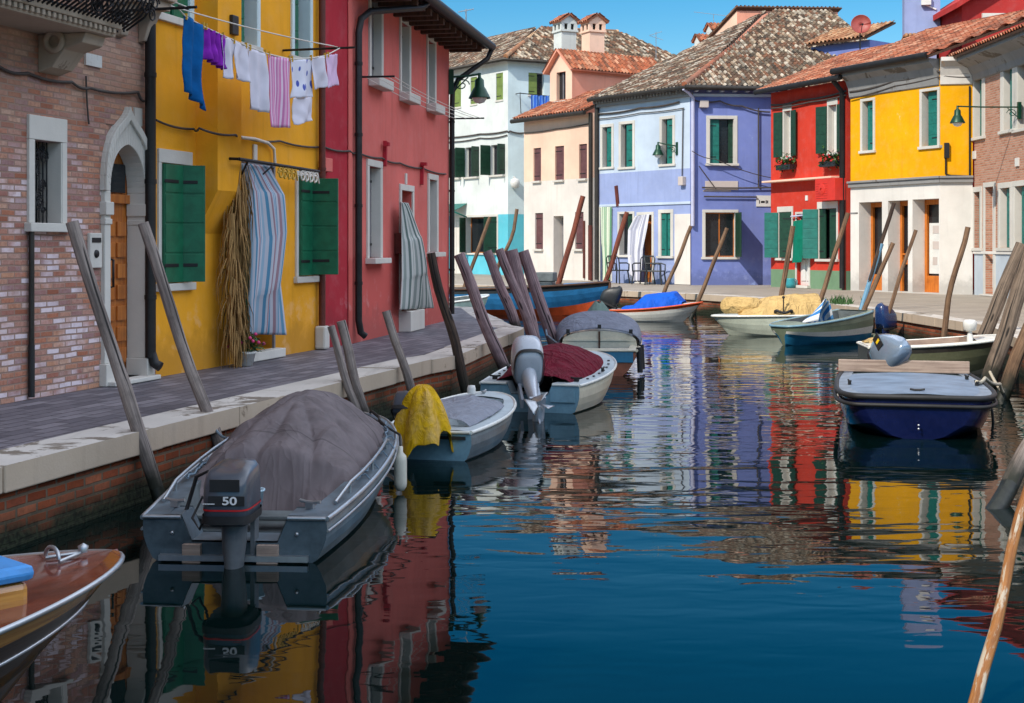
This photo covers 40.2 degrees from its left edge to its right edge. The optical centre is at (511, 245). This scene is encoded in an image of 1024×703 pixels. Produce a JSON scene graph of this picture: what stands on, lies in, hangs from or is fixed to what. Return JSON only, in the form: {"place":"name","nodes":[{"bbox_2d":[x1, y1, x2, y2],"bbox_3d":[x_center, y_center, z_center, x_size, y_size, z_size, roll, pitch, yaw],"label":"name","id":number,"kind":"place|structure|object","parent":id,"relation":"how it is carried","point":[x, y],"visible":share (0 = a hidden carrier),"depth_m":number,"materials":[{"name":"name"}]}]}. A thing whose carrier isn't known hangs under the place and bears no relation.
{"place":"outdoors","nodes":[
{"label":"outdoors","id":0,"kind":"place"},
{"bbox_2d":[0,0,176,404],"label":"brick house","id":1,"kind":"structure","parent":0,"point":[63,162],"depth_m":14.29,"materials":[{"name":"brick"}]},
{"bbox_2d":[24,114,67,231],"bbox_3d":[-4.744,-0.715,14.025,0.340,1.150,0.721,0,0,16],"label":"window","id":2,"kind":"structure","parent":1,"relation":"in","point":[46,162],"depth_m":14.15,"materials":[{"name":"stone"}]},
{"bbox_2d":[0,66,144,101],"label":"cable","id":3,"kind":"object","parent":1,"relation":"attached to","point":[70,82],"visible":1,"depth_m":14.36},
{"bbox_2d":[100,107,160,386],"bbox_3d":[-4.268,-0.015,15.399,0.378,3.029,0.993,0,0,16],"label":"door","id":4,"kind":"structure","parent":1,"relation":"in","point":[122,171],"depth_m":15.64,"materials":[{"name":"stone"}]},
{"bbox_2d":[156,0,337,376],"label":"yellow house","id":5,"kind":"structure","parent":0,"point":[197,175],"depth_m":17.30,"materials":[{"name":"paint"}]},
{"bbox_2d":[156,148,204,291],"bbox_3d":[-3.930,-0.299,16.417,0.514,1.646,0.860,0,0,16],"label":"window","id":6,"kind":"structure","parent":5,"relation":"in","point":[181,187],"depth_m":16.45,"materials":[{"name":"wood"}]},
{"bbox_2d":[109,2,354,61],"bbox_3d":[-3.247,-2.505,16.998,1.070,0.450,4.446,0,0,16],"label":"clothesline","id":7,"kind":"object","parent":5,"relation":"attached to","point":[184,7],"visible":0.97,"depth_m":16.45,"materials":[{"name":"fabric"}]},
{"bbox_2d":[182,16,205,110],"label":"trousers","id":8,"kind":"object","parent":7,"relation":"hanging from","point":[192,44],"visible":1,"depth_m":15.17,"materials":[{"name":"blue fabric"}]},
{"bbox_2d":[203,29,226,69],"bbox_3d":[-3.308,-2.199,15.617,0.137,0.417,0.498,0,0,13],"label":"blouse","id":9,"kind":"object","parent":7,"relation":"hanging from","point":[213,50],"visible":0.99,"depth_m":15.55,"materials":[{"name":"purple fabric"}]},
{"bbox_2d":[234,41,250,82],"bbox_3d":[-3.135,-2.129,16.207,0.087,0.448,0.354,0,0,16],"label":"undershirt","id":10,"kind":"object","parent":7,"relation":"hanging from","point":[241,58],"visible":1,"depth_m":16.26,"materials":[{"name":"white fabric"}]},
{"bbox_2d":[248,48,269,112],"bbox_3d":[-3.025,-1.962,16.642,0.088,0.720,0.496,0,0,18],"label":"towel","id":11,"kind":"object","parent":7,"relation":"hanging from","point":[259,87],"visible":1,"depth_m":16.70,"materials":[{"name":"white fabric"}]},
{"bbox_2d":[268,55,289,127],"bbox_3d":[-2.861,-1.889,17.203,0.068,0.903,0.629,0,0,16],"label":"towel","id":12,"kind":"object","parent":7,"relation":"hanging from","point":[279,80],"visible":1,"depth_m":17.23,"materials":[{"name":"pink fabric"}]},
{"bbox_2d":[290,59,312,97],"bbox_3d":[-2.674,-2.139,17.847,0.078,0.580,0.671,0,0,15],"label":"pyjama top","id":13,"kind":"object","parent":7,"relation":"hanging from","point":[301,71],"visible":1,"depth_m":17.80,"materials":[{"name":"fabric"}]},
{"bbox_2d":[292,97,312,124],"bbox_3d":[-2.658,-1.734,17.899,0.082,0.412,0.610,0,0,16],"label":"pillowcase","id":14,"kind":"object","parent":7,"relation":"hanging from","point":[301,110],"visible":1,"depth_m":17.79,"materials":[{"name":"white fabric"}]},
{"bbox_2d":[241,0,262,52],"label":"window","id":15,"kind":"structure","parent":5,"relation":"in","point":[250,9],"depth_m":18.48,"materials":[{"name":"blue paint"}]},
{"bbox_2d":[241,161,285,361],"bbox_3d":[-3.432,0.195,18.554,0.460,2.607,1.055,0,0,16],"label":"door","id":16,"kind":"structure","parent":5,"relation":"in","point":[273,352],"depth_m":18.77,"materials":[{"name":"grey paint"}]},
{"bbox_2d":[241,163,286,334],"bbox_3d":[-3.142,0.071,18.060,0.235,2.231,1.287,0,0,18],"label":"door curtain","id":17,"kind":"object","parent":5,"relation":"hanging from","point":[265,298],"depth_m":17.93,"materials":[{"name":"fabric"}]},
{"bbox_2d":[229,157,319,183],"bbox_3d":[-3.177,-0.727,18.452,0.448,0.748,2.711,0,0,15],"label":"curtain rod","id":18,"kind":"object","parent":5,"relation":"attached to","point":[309,171],"visible":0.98,"depth_m":18.63,"materials":[{"name":"metal"}]},
{"bbox_2d":[289,0,312,60],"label":"window","id":19,"kind":"structure","parent":5,"relation":"in","point":[301,10],"depth_m":20.10,"materials":[{"name":"white paint"}]},
{"bbox_2d":[294,171,337,282],"bbox_3d":[-2.822,-0.270,20.055,0.651,1.580,0.982,0,0,16],"label":"window","id":20,"kind":"structure","parent":5,"relation":"in","point":[316,205],"depth_m":20.03,"materials":[{"name":"wood"}]},
{"bbox_2d":[0,308,496,449],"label":"pavement","id":21,"kind":"structure","parent":0,"point":[31,420],"depth_m":14.90,"materials":[{"name":"stone"}]},
{"bbox_2d":[215,161,254,367],"bbox_3d":[-3.450,0.285,17.429,0.419,2.719,0.686,0,0,0],"label":"dried palm","id":22,"kind":"object","parent":21,"relation":"on","point":[232,253],"visible":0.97,"depth_m":17.30,"materials":[{"name":"plant"}]},
{"bbox_2d":[326,0,495,346],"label":"pink house","id":23,"kind":"structure","parent":21,"relation":"on","point":[413,43],"depth_m":23.62,"materials":[{"name":"paint"}]},
{"bbox_2d":[365,159,391,263],"bbox_3d":[-2.297,-0.556,22.834,0.430,1.683,1.004,0,0,10],"label":"window","id":24,"kind":"structure","parent":23,"relation":"in","point":[374,176],"depth_m":23.16,"materials":[{"name":"stone"}]},
{"bbox_2d":[368,0,393,91],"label":"window","id":25,"kind":"structure","parent":23,"relation":"in","point":[375,22],"depth_m":23.22,"materials":[{"name":"stone"}]},
{"bbox_2d":[399,17,420,104],"bbox_3d":[-1.927,-3.288,24.847,0.440,1.502,0.820,0,0,10],"label":"window","id":26,"kind":"structure","parent":23,"relation":"in","point":[404,32],"depth_m":25.11,"materials":[{"name":"stone"}]},
{"bbox_2d":[399,202,433,309],"bbox_3d":[-1.607,0.208,25.090,0.294,1.919,2.543,0,0,10],"label":"door curtain","id":27,"kind":"object","parent":23,"relation":"hanging from","point":[415,291],"depth_m":24.25,"materials":[{"name":"fabric"}]},
{"bbox_2d":[426,34,444,114],"bbox_3d":[-1.579,-3.281,26.876,0.440,1.469,0.792,0,0,10],"label":"window","id":28,"kind":"structure","parent":23,"relation":"in","point":[431,49],"depth_m":27.13,"materials":[{"name":"stone"}]},
{"bbox_2d":[427,173,445,256],"bbox_3d":[-1.582,-0.588,27.007,0.430,1.588,0.943,0,0,10],"label":"window","id":29,"kind":"structure","parent":23,"relation":"in","point":[432,186],"depth_m":27.31,"materials":[{"name":"stone"}]},
{"bbox_2d":[449,69,490,103],"bbox_3d":[-0.862,-3.245,28.600,0.845,0.683,0.450,0,0,0],"label":"street lamp","id":30,"kind":"object","parent":23,"relation":"attached to","point":[479,94],"visible":1,"depth_m":28.49,"materials":[{"name":"green metal"}]},
{"bbox_2d":[0,306,523,551],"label":"quay wall","id":31,"kind":"structure","parent":0,"point":[54,484],"depth_m":11.41,"materials":[{"name":"brick"}]},
{"bbox_2d":[0,313,1023,702],"bbox_3d":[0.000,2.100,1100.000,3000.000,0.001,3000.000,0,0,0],"label":"canal water","id":32,"kind":"structure","parent":0,"point":[704,509],"depth_m":8.92,"materials":[{"name":"blue liquid"}]},
{"bbox_2d":[0,543,124,702],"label":"varnished launch","id":33,"kind":"object","parent":32,"relation":"on","point":[46,595],"visible":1,"depth_m":6.21,"materials":[{"name":"brown wood"}]},
{"bbox_2d":[66,220,164,502],"bbox_3d":[-3.065,1.404,11.352,1.108,3.228,0.136,0,0,0],"label":"mooring post","id":34,"kind":"object","parent":32,"relation":"in","point":[136,424],"visible":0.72,"depth_m":11.31,"materials":[{"name":"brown wood"}]},
{"bbox_2d":[138,221,223,449],"bbox_3d":[-2.797,1.397,12.700,1.200,3.244,0.131,0,0,0],"label":"mooring post","id":35,"kind":"object","parent":32,"relation":"in","point":[185,355],"visible":0.53,"depth_m":12.66,"materials":[{"name":"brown wood"}]},
{"bbox_2d":[140,412,397,569],"bbox_3d":[-1.735,2.112,11.037,1.500,1.411,4.270,0,0,4],"label":"grey motorboat","id":36,"kind":"object","parent":32,"relation":"on","point":[176,516],"visible":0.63,"depth_m":9.32,"materials":[{"name":"metal"}]},
{"bbox_2d":[196,390,384,510],"bbox_3d":[-1.735,1.608,11.398,1.368,0.839,2.408,0,0,0],"label":"grey tarpaulin","id":37,"kind":"object","parent":36,"relation":"on","point":[313,445],"visible":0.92,"depth_m":10.64,"materials":[{"name":"fabric"}]},
{"bbox_2d":[362,411,406,490],"bbox_3d":[-1.145,1.806,12.439,0.112,0.552,1.276,0,0,-20],"label":"boat fender","id":38,"kind":"object","parent":36,"relation":"hanging from","point":[400,472],"visible":0.91,"depth_m":11.85,"materials":[{"name":"white plastic"}]},
{"bbox_2d":[327,325,360,409],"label":"mooring post","id":39,"kind":"object","parent":32,"relation":"in","point":[346,382],"visible":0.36,"depth_m":15.46,"materials":[{"name":"grey wood"}]},
{"bbox_2d":[337,320,368,411],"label":"mooring post","id":40,"kind":"object","parent":32,"relation":"in","point":[352,371],"visible":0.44,"depth_m":15.66,"materials":[{"name":"grey wood"}]},
{"bbox_2d":[382,310,414,390],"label":"mooring post","id":41,"kind":"object","parent":32,"relation":"in","point":[399,353],"visible":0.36,"depth_m":17.16,"materials":[{"name":"grey wood"}]},
{"bbox_2d":[427,252,468,393],"bbox_3d":[-0.750,1.551,19.194,0.837,2.932,0.150,0,0,0],"label":"mooring post","id":42,"kind":"object","parent":32,"relation":"in","point":[453,335],"visible":0.69,"depth_m":19.14,"materials":[{"name":"brown wood"}]},
{"bbox_2d":[389,385,516,468],"bbox_3d":[-0.633,1.869,14.586,1.114,0.901,3.158,0,0,14],"label":"covered boat","id":43,"kind":"object","parent":32,"relation":"on","point":[482,437],"visible":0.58,"depth_m":13.79,"materials":[{"name":"paint"}]},
{"bbox_2d":[393,384,453,457],"bbox_3d":[-0.876,1.698,13.559,0.643,0.706,0.740,0,0,0],"label":"yellow tarp","id":44,"kind":"object","parent":43,"relation":"on","point":[422,420],"visible":0.94,"depth_m":13.39,"materials":[{"name":"fabric"}]},
{"bbox_2d":[441,395,503,426],"bbox_3d":[-0.620,1.713,14.643,0.856,0.168,1.353,0,0,14],"label":"flat boat cover","id":45,"kind":"object","parent":43,"relation":"on","point":[470,410],"visible":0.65,"depth_m":14.55,"materials":[{"name":"fabric"}]},
{"bbox_2d":[454,252,508,369],"bbox_3d":[-0.212,1.563,21.208,1.338,2.948,0.209,0,0,0],"label":"mooring post","id":46,"kind":"object","parent":32,"relation":"in","point":[490,337],"visible":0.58,"depth_m":21.14,"materials":[{"name":"brown wood"}]},
{"bbox_2d":[483,249,520,326],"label":"mooring post","id":47,"kind":"object","parent":32,"relation":"in","point":[505,298],"visible":0.56,"depth_m":32.90,"materials":[{"name":"brown wood"}]},
{"bbox_2d":[495,248,539,339],"bbox_3d":[0.356,1.528,23.597,1.290,3.006,0.176,0,0,0],"label":"mooring post","id":48,"kind":"object","parent":32,"relation":"in","point":[519,299],"visible":0.47,"depth_m":23.53,"materials":[{"name":"brown wood"}]},
{"bbox_2d":[505,249,541,344],"bbox_3d":[0.372,1.538,23.921,0.992,2.991,0.283,0,0,0],"label":"mooring post","id":49,"kind":"object","parent":32,"relation":"in","point":[513,257],"visible":0.28,"depth_m":23.82,"materials":[{"name":"brown wood"}]},
{"bbox_2d":[455,272,610,314],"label":"blue workboat","id":50,"kind":"object","parent":32,"relation":"on","point":[567,298],"visible":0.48,"depth_m":42.18,"materials":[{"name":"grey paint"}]},
{"bbox_2d":[518,249,556,344],"bbox_3d":[0.684,1.548,24.408,1.174,2.983,0.242,0,0,0],"label":"mooring post","id":51,"kind":"object","parent":32,"relation":"in","point":[541,306],"visible":0.48,"depth_m":24.32,"materials":[{"name":"brown wood"}]},
{"bbox_2d":[479,335,616,422],"bbox_3d":[0.463,1.744,18.488,1.554,1.223,3.830,0,0,17],"label":"maroon covered boat","id":52,"kind":"object","parent":32,"relation":"on","point":[532,390],"visible":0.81,"depth_m":17.62,"materials":[{"name":"paint"}]},
{"bbox_2d":[497,343,602,382],"bbox_3d":[0.578,1.534,18.863,1.175,0.428,2.132,0,0,17],"label":"maroon boat cover","id":53,"kind":"object","parent":52,"relation":"on","point":[565,361],"visible":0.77,"depth_m":18.36,"materials":[{"name":"fabric"}]},
{"bbox_2d":[556,195,584,283],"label":"mooring post","id":54,"kind":"object","parent":32,"relation":"in","point":[570,242],"visible":0.55,"depth_m":45.43,"materials":[{"name":"brown wood"}]},
{"bbox_2d":[556,324,644,375],"bbox_3d":[1.540,1.815,24.997,1.517,1.010,4.861,0,0,3],"label":"canopied boat","id":55,"kind":"object","parent":32,"relation":"on","point":[624,349],"visible":0.41,"depth_m":23.39,"materials":[{"name":"white wood"}]},
{"bbox_2d":[556,311,641,343],"bbox_3d":[1.522,1.393,24.592,1.521,0.499,2.469,0,0,0],"label":"boat canopy","id":56,"kind":"object","parent":55,"relation":"on","point":[586,320],"visible":0.98,"depth_m":23.95,"materials":[{"name":"fabric"}]},
{"bbox_2d":[599,286,702,321],"bbox_3d":[3.708,1.877,39.114,3.297,1.530,1.218,0,0,18],"label":"white speedboat","id":57,"kind":"object","parent":32,"relation":"on","point":[610,298],"visible":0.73,"depth_m":38.61,"materials":[{"name":"paint"}]},
{"bbox_2d":[622,291,686,308],"bbox_3d":[3.978,1.515,39.024,1.667,0.520,1.105,0,0,18],"label":"cover","id":58,"kind":"object","parent":57,"relation":"on","point":[662,299],"visible":1,"depth_m":38.58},
{"bbox_2d":[711,296,802,335],"bbox_3d":[6.037,1.735,33.014,2.685,1.170,1.433,0,0,1],"label":"beige covered boat","id":59,"kind":"object","parent":32,"relation":"on","point":[744,325],"visible":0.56,"depth_m":32.58,"materials":[{"name":"paint"}]},
{"bbox_2d":[720,297,761,313],"bbox_3d":[5.417,1.420,33.037,1.000,0.440,0.440,0,0,35],"label":"rolled tarpaulin","id":60,"kind":"object","parent":59,"relation":"on","point":[732,305],"visible":0.9,"depth_m":32.90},
{"bbox_2d":[738,293,820,314],"bbox_3d":[6.260,1.381,33.019,1.933,0.539,1.219,0,0,0],"label":"beige tarpaulin","id":61,"kind":"object","parent":59,"relation":"on","point":[803,304],"visible":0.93,"depth_m":32.59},
{"bbox_2d":[769,302,896,344],"bbox_3d":[6.987,2.059,30.536,3.480,1.616,1.270,0,0,-37],"label":"striped dinghy","id":62,"kind":"object","parent":32,"relation":"on","point":[843,326],"visible":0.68,"depth_m":29.94,"materials":[{"name":"grey paint"}]},
{"bbox_2d":[858,202,895,309],"bbox_3d":[8.516,0.987,33.506,1.340,4.058,0.146,0,0,0],"label":"mooring post","id":63,"kind":"object","parent":32,"relation":"in","point":[875,262],"visible":0.56,"depth_m":33.46,"materials":[{"name":"brown wood"}]},
{"bbox_2d":[833,333,997,439],"bbox_3d":[4.902,1.782,17.262,1.824,1.258,4.406,0,0,13],"label":"navy boat","id":64,"kind":"object","parent":32,"relation":"on","point":[888,388],"visible":0.97,"depth_m":15.48,"materials":[{"name":"blue paint"}]},
{"bbox_2d":[856,319,995,374],"bbox_3d":[6.997,1.755,23.200,2.364,1.130,1.420,0,0,5],"label":"white motorboat","id":65,"kind":"object","parent":32,"relation":"on","point":[972,349],"visible":0.5,"depth_m":22.60,"materials":[{"name":"plastic"}]},
{"bbox_2d":[941,226,970,336],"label":"mooring post","id":66,"kind":"object","parent":32,"relation":"in","point":[945,323],"visible":0.57,"depth_m":26.98,"materials":[{"name":"brown wood"}]},
{"bbox_2d":[968,487,1023,702],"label":"mooring post","id":67,"kind":"object","parent":32,"relation":"in","point":[987,655],"visible":1,"depth_m":6.55,"materials":[{"name":"orange wood"}]},
{"bbox_2d":[977,242,1023,334],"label":"mooring post","id":68,"kind":"object","parent":32,"relation":"in","point":[995,309],"visible":0.4,"depth_m":24.91,"materials":[{"name":"brown wood"}]},
{"bbox_2d":[980,248,1023,387],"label":"mooring post","id":69,"kind":"object","parent":32,"relation":"in","point":[998,353],"visible":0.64,"depth_m":20.69,"materials":[{"name":"brown wood"}]},
{"bbox_2d":[985,438,1023,508],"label":"mooring post","id":70,"kind":"object","parent":32,"relation":"in","point":[1004,495],"visible":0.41,"depth_m":11.39,"materials":[{"name":"grey wood"}]},
{"bbox_2d":[996,323,1023,399],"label":"mooring post","id":71,"kind":"object","parent":32,"relation":"in","point":[1012,369],"visible":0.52,"depth_m":19.13,"materials":[{"name":"brown wood"}]},
{"bbox_2d":[441,0,953,54],"label":"sky","id":72,"kind":"structure","parent":0,"point":[677,20],"materials":[{"name":"blue"}]},
{"bbox_2d":[455,274,1023,327],"bbox_3d":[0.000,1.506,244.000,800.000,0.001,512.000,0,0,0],"label":"pavement","id":73,"kind":"structure","parent":0,"point":[974,307],"depth_m":42.59,"materials":[{"name":"stone"}]},
{"bbox_2d":[449,26,675,274],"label":"white house","id":74,"kind":"structure","parent":73,"relation":"on","point":[489,177],"depth_m":73.98,"materials":[{"name":"paint"}]},
{"bbox_2d":[455,146,478,178],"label":"window","id":75,"kind":"structure","parent":74,"relation":"in","point":[473,152],"depth_m":75.34,"materials":[{"name":"wood"}]},
{"bbox_2d":[459,214,497,254],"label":"window","id":76,"kind":"structure","parent":74,"relation":"in","point":[470,229],"depth_m":75.10,"materials":[{"name":"wood"}]},
{"bbox_2d":[480,143,504,176],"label":"window","id":77,"kind":"structure","parent":74,"relation":"in","point":[499,149],"depth_m":73.34,"materials":[{"name":"wood"}]},
{"bbox_2d":[510,12,656,280],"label":"cream house","id":78,"kind":"structure","parent":73,"relation":"on","point":[559,172],"depth_m":63.48,"materials":[{"name":"paint"}]},
{"bbox_2d":[587,8,866,284],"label":"purple house","id":79,"kind":"structure","parent":73,"relation":"on","point":[634,176],"depth_m":54.89,"materials":[{"name":"paint"}]},
{"bbox_2d":[601,207,611,280],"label":"door curtain","id":80,"kind":"object","parent":79,"relation":"hanging from","point":[606,227],"depth_m":57.70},
{"bbox_2d":[599,123,614,169],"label":"window","id":81,"kind":"structure","parent":79,"relation":"in","point":[606,134],"depth_m":57.83,"materials":[{"name":"stone"}]},
{"bbox_2d":[617,120,635,169],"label":"window","id":82,"kind":"structure","parent":79,"relation":"in","point":[626,132],"depth_m":56.84,"materials":[{"name":"stone"}]},
{"bbox_2d":[628,214,648,280],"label":"door curtain","id":83,"kind":"object","parent":79,"relation":"hanging from","point":[637,229],"depth_m":56.09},
{"bbox_2d":[634,212,653,283],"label":"door","id":84,"kind":"structure","parent":79,"relation":"in","point":[649,238],"depth_m":56.11,"materials":[{"name":"stone"}]},
{"bbox_2d":[656,209,673,257],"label":"window","id":85,"kind":"structure","parent":79,"relation":"in","point":[665,216],"depth_m":55.00,"materials":[{"name":"wood"}]},
{"bbox_2d":[658,115,675,166],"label":"window","id":86,"kind":"structure","parent":79,"relation":"in","point":[666,127],"depth_m":54.93,"materials":[{"name":"stone"}]},
{"bbox_2d":[701,210,741,258],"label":"window","id":87,"kind":"structure","parent":79,"relation":"in","point":[713,224],"depth_m":54.13,"materials":[{"name":"glass"}]},
{"bbox_2d":[705,115,738,165],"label":"window","id":88,"kind":"structure","parent":79,"relation":"in","point":[721,135],"depth_m":54.04,"materials":[{"name":"wood"}]},
{"bbox_2d":[805,20,895,55],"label":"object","id":89,"kind":"structure","parent":79,"relation":"on","point":[842,34],"depth_m":58.02,"materials":[{"name":"brown tile"}]},
{"bbox_2d":[706,5,841,41],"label":"roof terrace house","id":90,"kind":"structure","parent":73,"relation":"on","point":[737,14],"depth_m":68.08,"materials":[{"name":"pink paint"}]},
{"bbox_2d":[753,43,892,289],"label":"red house","id":91,"kind":"structure","parent":73,"relation":"on","point":[813,193],"depth_m":49.48,"materials":[{"name":"paint"}]},
{"bbox_2d":[764,206,792,260],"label":"window","id":92,"kind":"structure","parent":91,"relation":"in","point":[777,225],"depth_m":51.35,"materials":[{"name":"wood"}]},
{"bbox_2d":[773,104,795,159],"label":"window","id":93,"kind":"structure","parent":91,"relation":"in","point":[784,123],"depth_m":51.10,"materials":[{"name":"wood"}]},
{"bbox_2d":[803,201,838,261],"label":"window","id":94,"kind":"structure","parent":91,"relation":"in","point":[820,225],"depth_m":49.07,"materials":[{"name":"wood"}]},
{"bbox_2d":[816,98,838,155],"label":"window","id":95,"kind":"structure","parent":91,"relation":"in","point":[827,117],"depth_m":48.65,"materials":[{"name":"wood"}]},
{"bbox_2d":[829,10,1023,294],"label":"yellow white house","id":96,"kind":"structure","parent":73,"relation":"on","point":[911,151],"depth_m":44.80,"materials":[{"name":"paint"}]},
{"bbox_2d":[858,97,875,153],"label":"window","id":97,"kind":"structure","parent":96,"relation":"in","point":[867,109],"depth_m":46.78,"materials":[{"name":"stone"}]},
{"bbox_2d":[871,202,881,289],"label":"door","id":98,"kind":"structure","parent":96,"relation":"in","point":[876,208],"depth_m":47.13,"materials":[{"name":"orange wood"}]},
{"bbox_2d":[900,201,907,290],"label":"door","id":99,"kind":"structure","parent":96,"relation":"in","point":[903,204],"depth_m":45.86,"materials":[{"name":"orange wood"}]},
{"bbox_2d":[917,87,941,149],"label":"window","id":100,"kind":"structure","parent":96,"relation":"in","point":[929,102],"depth_m":44.14,"materials":[{"name":"wood"}]},
{"bbox_2d":[925,199,938,292],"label":"door","id":101,"kind":"structure","parent":96,"relation":"in","point":[931,206],"depth_m":44.67,"materials":[{"name":"orange wood"}]},
{"bbox_2d":[933,0,1023,289],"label":"dark red house","id":102,"kind":"structure","parent":73,"relation":"on","point":[955,11],"depth_m":48.00,"materials":[{"name":"paint"}]},
{"bbox_2d":[946,23,1023,297],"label":"rose brick house","id":103,"kind":"structure","parent":73,"relation":"on","point":[994,64],"depth_m":41.24,"materials":[{"name":"brick"}]},
{"bbox_2d":[971,78,985,140],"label":"window","id":104,"kind":"structure","parent":103,"relation":"in","point":[978,86],"depth_m":43.27,"materials":[{"name":"stone"}]},
{"bbox_2d":[979,182,995,296],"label":"door","id":105,"kind":"structure","parent":103,"relation":"in","point":[990,184],"depth_m":41.81,"materials":[{"name":"stone"}]},
{"bbox_2d":[995,182,1011,250],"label":"window","id":106,"kind":"structure","parent":103,"relation":"in","point":[1004,195],"depth_m":41.07,"materials":[{"name":"stone"}]},
{"bbox_2d":[998,67,1015,134],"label":"window","id":107,"kind":"structure","parent":103,"relation":"in","point":[1007,89],"depth_m":40.79,"materials":[{"name":"stone"}]},
{"bbox_2d":[1010,180,1023,250],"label":"window","id":108,"kind":"structure","parent":103,"relation":"in","point":[1017,192],"depth_m":39.93,"materials":[{"name":"stone"}]},
{"bbox_2d":[1011,65,1023,132],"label":"window","id":109,"kind":"structure","parent":103,"relation":"in","point":[1019,71],"depth_m":39.71,"materials":[{"name":"stone"}]},
{"bbox_2d":[455,284,1023,375],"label":"quay wall","id":110,"kind":"structure","parent":0,"point":[913,325],"depth_m":31.29,"materials":[{"name":"stone"}]},
{"bbox_2d":[901,0,939,58],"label":"building","id":111,"kind":"structure","parent":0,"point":[917,15],"depth_m":50.42,"materials":[{"name":"purple paint"}]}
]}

